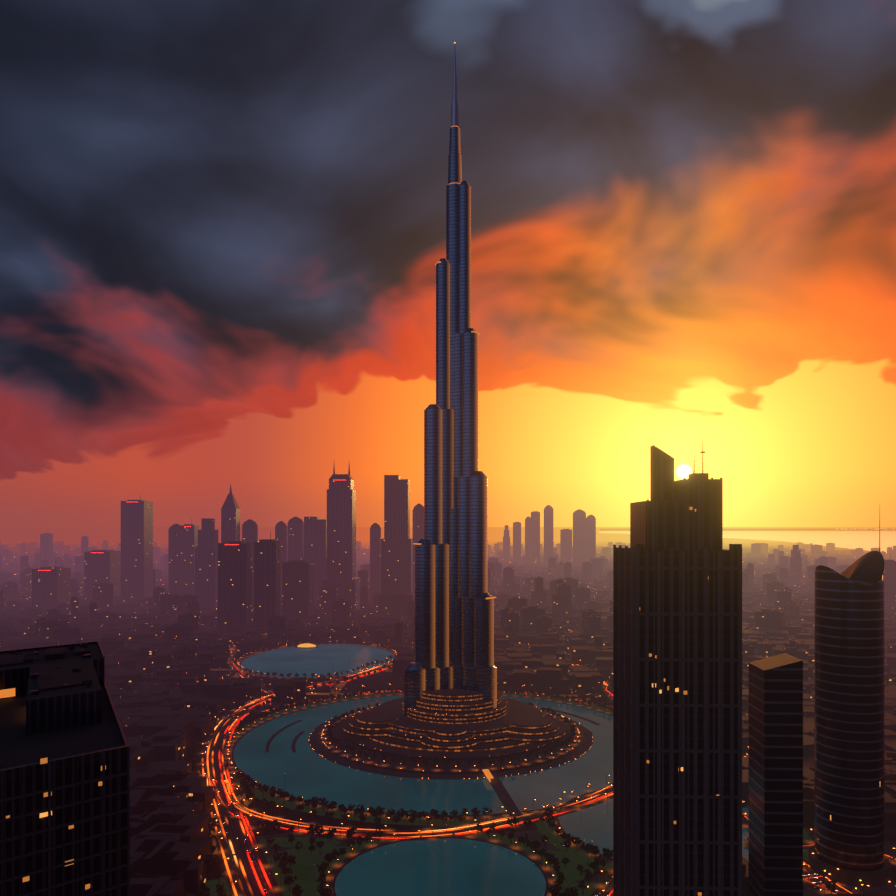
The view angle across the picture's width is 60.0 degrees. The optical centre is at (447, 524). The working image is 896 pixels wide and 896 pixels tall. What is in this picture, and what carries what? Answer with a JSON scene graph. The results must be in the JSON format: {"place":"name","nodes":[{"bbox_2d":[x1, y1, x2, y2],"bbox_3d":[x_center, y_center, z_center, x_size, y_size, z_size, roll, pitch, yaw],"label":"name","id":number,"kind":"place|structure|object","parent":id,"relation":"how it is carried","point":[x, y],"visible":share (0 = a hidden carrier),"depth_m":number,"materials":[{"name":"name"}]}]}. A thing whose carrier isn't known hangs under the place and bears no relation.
{"place":"outdoors","nodes":[
{"label":"outdoors","id":0,"kind":"place"},
{"bbox_2d":[0,527,895,880],"bbox_3d":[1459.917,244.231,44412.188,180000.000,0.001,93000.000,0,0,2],"label":"ground","id":1,"kind":"structure","parent":0,"point":[10,537],"depth_m":7737.10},
{"bbox_2d":[0,641,128,895],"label":"block","id":2,"kind":"structure","parent":1,"relation":"on","point":[57,709],"depth_m":164.43,"materials":[{"name":"grey"}]},
{"bbox_2d":[0,688,14,697],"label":"lit window","id":3,"kind":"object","parent":2,"relation":"on","point":[4,693],"visible":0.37,"depth_m":218.16,"materials":[{"name":"orange glass"}]},
{"bbox_2d":[0,747,129,895],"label":"block frames","id":4,"kind":"structure","parent":2,"relation":"attached to","point":[77,841],"depth_m":157.46,"materials":[{"name":"grey metal"}]},
{"bbox_2d":[6,758,105,889],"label":"lit windows","id":5,"kind":"structure","parent":4,"relation":"attached to","point":[45,814],"depth_m":154.38,"materials":[{"name":"yellow glass"}]},
{"bbox_2d":[0,539,895,895],"bbox_3d":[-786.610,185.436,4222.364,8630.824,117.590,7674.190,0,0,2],"label":"city blocks","id":6,"kind":"structure","parent":1,"relation":"on","point":[164,637],"depth_m":1516.68,"materials":[{"name":"grey concrete"}]},
{"bbox_2d":[13,528,893,885],"bbox_3d":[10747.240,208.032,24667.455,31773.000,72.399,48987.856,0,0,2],"label":"city lamps","id":7,"kind":"object","parent":1,"relation":"on","point":[249,798],"visible":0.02,"depth_m":609.72,"materials":[{"name":"orange"}]},
{"bbox_2d":[32,464,895,635],"bbox_3d":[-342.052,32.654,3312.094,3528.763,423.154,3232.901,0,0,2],"label":"distant skyscrapers","id":8,"kind":"structure","parent":1,"relation":"on","point":[293,561],"depth_m":2157.80,"materials":[{"name":"grey concrete"}]},
{"bbox_2d":[38,526,238,570],"bbox_3d":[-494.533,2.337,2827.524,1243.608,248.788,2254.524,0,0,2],"label":"skyline crown lights","id":9,"kind":"object","parent":8,"relation":"on","point":[100,552],"visible":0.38,"depth_m":2156.45},
{"bbox_2d":[140,638,868,895],"bbox_3d":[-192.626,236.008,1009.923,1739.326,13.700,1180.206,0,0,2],"label":"trees","id":10,"kind":"object","parent":1,"relation":"on","point":[557,888],"visible":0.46,"depth_m":636.68,"materials":[{"name":"green plant"}]},
{"bbox_2d":[175,658,895,895],"bbox_3d":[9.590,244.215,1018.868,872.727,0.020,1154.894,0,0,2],"label":"park lawn","id":11,"kind":"structure","parent":1,"relation":"on","point":[302,867],"depth_m":585.92,"materials":[{"name":"green plant"}]},
{"bbox_2d":[808,521,890,886],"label":"round tower","id":12,"kind":"structure","parent":11,"relation":"on","point":[849,721],"depth_m":531.20,"materials":[{"name":"grey glass"}]},
{"bbox_2d":[187,634,894,895],"bbox_3d":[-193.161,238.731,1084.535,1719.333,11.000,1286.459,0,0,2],"label":"street lights","id":13,"kind":"object","parent":1,"relation":"on","point":[465,811],"visible":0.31,"depth_m":655.77},
{"bbox_2d":[204,676,895,895],"bbox_3d":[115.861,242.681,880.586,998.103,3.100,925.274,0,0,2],"label":"vehicles","id":14,"kind":"object","parent":1,"relation":"on","point":[746,842],"visible":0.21,"depth_m":601.27,"materials":[{"name":"paint"}]},
{"bbox_2d":[749,653,802,895],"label":"high-rise building","id":15,"kind":"structure","parent":1,"relation":"on","point":[775,775],"depth_m":449.10,"materials":[{"name":"grey concrete"}]},
{"bbox_2d":[0,0,895,526],"label":"sky","id":16,"kind":"structure","parent":0,"point":[223,222],"materials":[{"name":"orange"}]},
{"bbox_2d":[404,46,496,715],"bbox_3d":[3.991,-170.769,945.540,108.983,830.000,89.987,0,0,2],"label":"great tower","id":17,"kind":"structure","parent":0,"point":[454,627],"depth_m":917.20,"materials":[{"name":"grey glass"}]},
{"bbox_2d":[413,42,495,598],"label":"tower lights","id":18,"kind":"object","parent":17,"relation":"on","point":[478,334],"visible":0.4,"depth_m":918.65},
{"bbox_2d":[233,644,748,895],"bbox_3d":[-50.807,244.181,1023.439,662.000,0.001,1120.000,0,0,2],"label":"pool water","id":19,"kind":"structure","parent":0,"point":[450,867],"depth_m":713.81,"materials":[{"name":"teal liquid"}]},
{"bbox_2d":[295,643,317,647],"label":"lit dome pavilion","id":20,"kind":"structure","parent":19,"relation":"on","point":[306,645],"depth_m":1545.04,"materials":[{"name":"orange concrete"}]},
{"bbox_2d":[309,708,592,816],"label":"promenade","id":21,"kind":"structure","parent":19,"relation":"in","point":[507,801],"depth_m":777.02,"materials":[{"name":"concrete"}]},
{"bbox_2d":[321,688,580,773],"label":"tower podium","id":22,"kind":"object","parent":21,"relation":"on","point":[441,725],"visible":0.77,"depth_m":852.16,"materials":[{"name":"brown stone"}]},
{"bbox_2d":[482,769,492,781],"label":"illuminated bridge end","id":23,"kind":"object","parent":21,"relation":"on","point":[488,774],"visible":1,"depth_m":741.70,"materials":[{"name":"orange"}]},
{"bbox_2d":[231,644,748,895],"bbox_3d":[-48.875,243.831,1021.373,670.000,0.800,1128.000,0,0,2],"label":"pool rims","id":24,"kind":"object","parent":19,"relation":"on","point":[336,870],"visible":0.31,"depth_m":653.29,"materials":[{"name":"brown concrete"}]},
{"bbox_2d":[198,630,895,895],"bbox_3d":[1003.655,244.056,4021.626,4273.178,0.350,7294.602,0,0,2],"label":"roads","id":25,"kind":"structure","parent":0,"point":[247,885],"depth_m":628.54,"materials":[{"name":"grey asphalt"}]},
{"bbox_2d":[202,631,892,895],"bbox_3d":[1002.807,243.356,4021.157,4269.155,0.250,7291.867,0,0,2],"label":"light trails","id":26,"kind":"object","parent":25,"relation":"on","point":[233,852],"visible":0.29,"depth_m":637.34,"materials":[{"name":"orange"}]},
{"bbox_2d":[202,644,895,895],"bbox_3d":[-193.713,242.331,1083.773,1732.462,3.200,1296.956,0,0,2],"label":"lamp light pools","id":27,"kind":"object","parent":25,"relation":"on","point":[418,769],"visible":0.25,"depth_m":665.45,"materials":[{"name":"orange"}]},
{"bbox_2d":[613,445,741,895],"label":"tower","id":28,"kind":"structure","parent":0,"point":[677,589],"depth_m":245.02,"materials":[{"name":"grey concrete"}]},
{"bbox_2d":[647,507,718,895],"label":"lit windows","id":29,"kind":"structure","parent":28,"relation":"attached to","point":[685,693],"depth_m":245.16,"materials":[{"name":"yellow glass"}]},
{"bbox_2d":[599,531,895,552],"bbox_3d":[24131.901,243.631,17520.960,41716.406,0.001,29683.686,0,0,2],"label":"sea","id":30,"kind":"structure","parent":0,"point":[867,540],"depth_m":15127.82,"materials":[{"name":"liquid"}]},
{"bbox_2d":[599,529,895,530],"bbox_3d":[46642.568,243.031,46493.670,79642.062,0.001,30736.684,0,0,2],"label":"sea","id":31,"kind":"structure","parent":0,"point":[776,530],"depth_m":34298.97,"materials":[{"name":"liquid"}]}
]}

